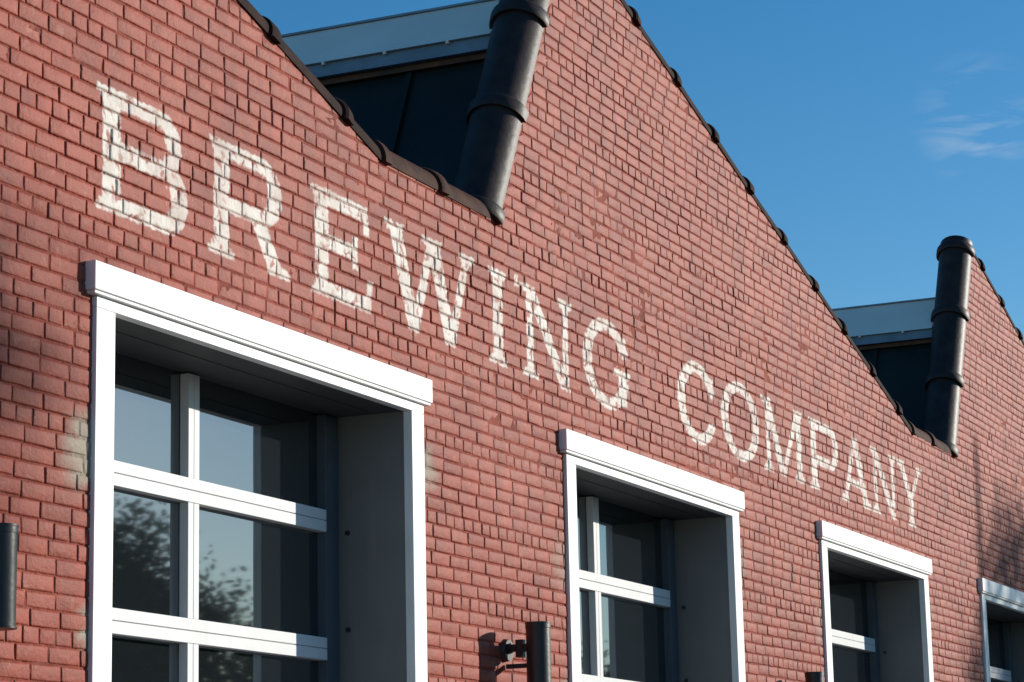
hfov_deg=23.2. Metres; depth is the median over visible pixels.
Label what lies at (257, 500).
window bay
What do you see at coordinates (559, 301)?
sign bricks
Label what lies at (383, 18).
roof edge capping
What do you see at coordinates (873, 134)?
sky
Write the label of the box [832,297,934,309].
roof edge capping
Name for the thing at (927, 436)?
coping valley
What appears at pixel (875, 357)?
clerestory bars
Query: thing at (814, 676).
wall lamp
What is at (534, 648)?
wall lamp
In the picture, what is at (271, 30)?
coping slope
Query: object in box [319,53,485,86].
clerestory sill
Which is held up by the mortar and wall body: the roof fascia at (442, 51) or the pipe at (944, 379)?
the pipe at (944, 379)
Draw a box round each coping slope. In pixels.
[237,0,381,160]
[620,0,911,433]
[974,254,1023,344]
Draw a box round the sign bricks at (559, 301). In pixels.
[55,43,933,540]
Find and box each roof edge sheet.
[282,0,498,66]
[833,299,934,337]
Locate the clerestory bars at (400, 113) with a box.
[388,72,413,153]
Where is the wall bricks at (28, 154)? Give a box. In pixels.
[0,0,1023,681]
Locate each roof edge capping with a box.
[282,0,492,37]
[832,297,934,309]
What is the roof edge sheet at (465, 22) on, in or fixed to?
on the roof fascia at (442, 51)
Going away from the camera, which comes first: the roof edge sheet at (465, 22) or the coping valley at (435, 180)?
the coping valley at (435, 180)
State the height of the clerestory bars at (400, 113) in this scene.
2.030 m
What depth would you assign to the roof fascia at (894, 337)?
25.11 m
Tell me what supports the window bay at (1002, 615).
attached to the wall bricks at (28, 154)
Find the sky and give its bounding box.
[248,0,1023,340]
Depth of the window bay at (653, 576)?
17.37 m
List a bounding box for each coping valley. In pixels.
[370,137,492,219]
[906,419,951,454]
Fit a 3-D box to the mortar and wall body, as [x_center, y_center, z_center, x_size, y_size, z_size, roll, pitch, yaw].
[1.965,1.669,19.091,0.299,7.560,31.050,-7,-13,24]
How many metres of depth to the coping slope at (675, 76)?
19.19 m
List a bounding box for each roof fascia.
[307,35,489,79]
[851,329,931,346]
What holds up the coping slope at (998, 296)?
on the mortar and wall body
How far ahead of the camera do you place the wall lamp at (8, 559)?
9.55 m
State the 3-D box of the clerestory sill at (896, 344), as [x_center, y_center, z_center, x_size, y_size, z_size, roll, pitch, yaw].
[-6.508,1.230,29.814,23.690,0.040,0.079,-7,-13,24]
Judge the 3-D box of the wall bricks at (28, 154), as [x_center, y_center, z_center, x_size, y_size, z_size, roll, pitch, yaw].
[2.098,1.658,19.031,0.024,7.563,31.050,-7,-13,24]
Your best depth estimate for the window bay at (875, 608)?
22.16 m
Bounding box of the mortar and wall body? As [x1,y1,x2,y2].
[0,0,1023,681]
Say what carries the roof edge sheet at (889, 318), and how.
on the roof fascia at (894, 337)
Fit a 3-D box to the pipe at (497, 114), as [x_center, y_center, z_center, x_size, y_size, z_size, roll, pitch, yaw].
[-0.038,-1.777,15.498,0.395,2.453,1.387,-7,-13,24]
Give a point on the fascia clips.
(384, 53)
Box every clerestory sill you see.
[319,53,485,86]
[857,339,931,350]
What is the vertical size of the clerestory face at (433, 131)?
2.080 m
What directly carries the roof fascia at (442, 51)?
on the clerestory face at (433, 131)
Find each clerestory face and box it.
[325,61,483,185]
[860,343,930,428]
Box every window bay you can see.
[85,260,432,681]
[559,428,745,681]
[815,520,933,681]
[965,578,1023,681]
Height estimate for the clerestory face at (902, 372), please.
2.080 m
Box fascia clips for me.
[321,40,449,65]
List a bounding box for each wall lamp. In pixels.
[0,523,18,630]
[500,621,551,681]
[804,672,823,681]
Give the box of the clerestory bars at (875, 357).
[872,349,877,369]

